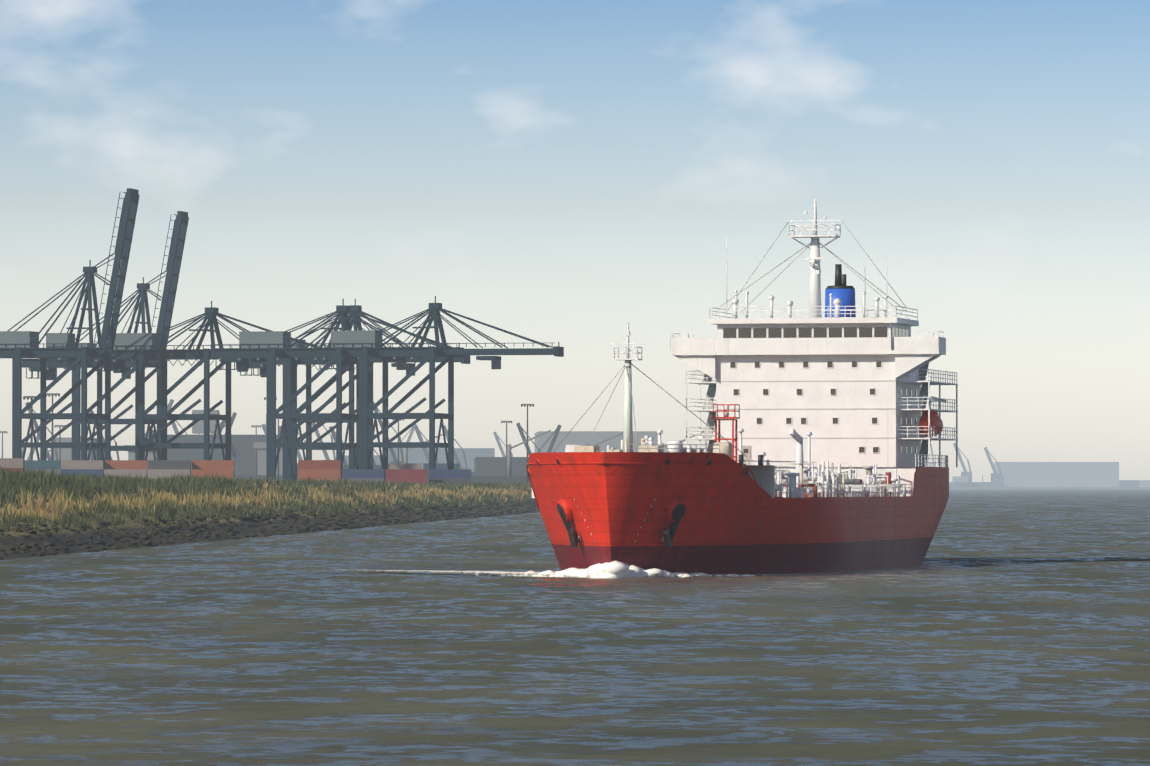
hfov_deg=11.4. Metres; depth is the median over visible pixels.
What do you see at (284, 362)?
crane
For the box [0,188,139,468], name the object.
crane
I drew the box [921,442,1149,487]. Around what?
port
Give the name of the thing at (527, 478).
light mast
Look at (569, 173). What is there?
sky
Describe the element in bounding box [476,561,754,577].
bow wave spray
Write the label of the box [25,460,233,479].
quay container row
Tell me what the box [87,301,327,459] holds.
crane
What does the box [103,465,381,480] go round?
shipping containers
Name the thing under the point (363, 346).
crane
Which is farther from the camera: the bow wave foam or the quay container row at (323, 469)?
the quay container row at (323, 469)
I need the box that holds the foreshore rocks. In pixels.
[0,499,539,559]
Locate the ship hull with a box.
[527,452,948,574]
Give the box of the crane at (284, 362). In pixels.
[240,299,469,480]
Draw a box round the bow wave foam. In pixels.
[340,569,764,574]
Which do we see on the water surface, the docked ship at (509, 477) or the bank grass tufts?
the docked ship at (509, 477)
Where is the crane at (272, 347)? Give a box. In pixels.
[211,299,463,481]
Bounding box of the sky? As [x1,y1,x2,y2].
[0,0,1149,481]
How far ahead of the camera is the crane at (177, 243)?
1835.21 m
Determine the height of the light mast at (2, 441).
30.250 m
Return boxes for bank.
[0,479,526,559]
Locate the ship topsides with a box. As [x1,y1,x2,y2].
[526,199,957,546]
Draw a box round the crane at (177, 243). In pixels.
[22,211,188,459]
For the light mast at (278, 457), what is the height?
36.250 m
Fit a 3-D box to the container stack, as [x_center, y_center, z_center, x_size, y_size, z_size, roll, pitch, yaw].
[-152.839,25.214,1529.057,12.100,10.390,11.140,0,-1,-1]
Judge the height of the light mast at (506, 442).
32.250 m
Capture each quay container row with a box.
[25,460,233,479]
[298,460,470,485]
[388,463,459,483]
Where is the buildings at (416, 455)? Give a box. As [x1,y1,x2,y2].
[343,424,512,471]
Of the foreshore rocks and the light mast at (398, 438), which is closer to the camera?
the foreshore rocks
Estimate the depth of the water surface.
250.18 m
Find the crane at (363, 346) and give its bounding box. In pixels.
[315,296,563,480]
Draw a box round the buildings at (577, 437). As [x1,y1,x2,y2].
[22,399,657,468]
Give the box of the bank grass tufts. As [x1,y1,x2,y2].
[0,464,535,531]
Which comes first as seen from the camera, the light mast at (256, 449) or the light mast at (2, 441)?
the light mast at (2, 441)
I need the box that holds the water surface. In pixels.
[0,488,1149,765]
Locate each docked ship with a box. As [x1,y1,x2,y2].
[46,430,156,475]
[234,426,529,481]
[471,430,703,483]
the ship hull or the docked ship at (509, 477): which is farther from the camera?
the docked ship at (509, 477)
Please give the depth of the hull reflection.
441.94 m
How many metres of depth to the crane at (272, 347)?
1695.97 m
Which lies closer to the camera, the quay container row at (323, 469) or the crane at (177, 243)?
the quay container row at (323, 469)
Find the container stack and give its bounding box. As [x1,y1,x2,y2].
[0,458,24,472]
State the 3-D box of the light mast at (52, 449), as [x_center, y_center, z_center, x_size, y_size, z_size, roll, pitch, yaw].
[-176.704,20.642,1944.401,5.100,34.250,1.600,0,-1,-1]
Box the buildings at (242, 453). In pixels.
[25,402,560,474]
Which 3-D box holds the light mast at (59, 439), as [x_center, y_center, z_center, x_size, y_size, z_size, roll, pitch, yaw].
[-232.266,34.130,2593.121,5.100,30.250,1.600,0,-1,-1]
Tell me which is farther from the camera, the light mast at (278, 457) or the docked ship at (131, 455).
the docked ship at (131, 455)
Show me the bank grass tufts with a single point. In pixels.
(320, 493)
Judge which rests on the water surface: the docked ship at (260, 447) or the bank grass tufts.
the docked ship at (260, 447)
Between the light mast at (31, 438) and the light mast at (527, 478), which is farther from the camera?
the light mast at (527, 478)
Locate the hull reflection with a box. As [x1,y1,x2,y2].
[569,564,1024,620]
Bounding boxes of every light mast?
[0,431,7,457]
[23,396,39,459]
[46,393,59,459]
[54,425,65,459]
[251,425,260,474]
[276,409,281,478]
[393,419,403,462]
[501,421,511,475]
[521,404,533,482]

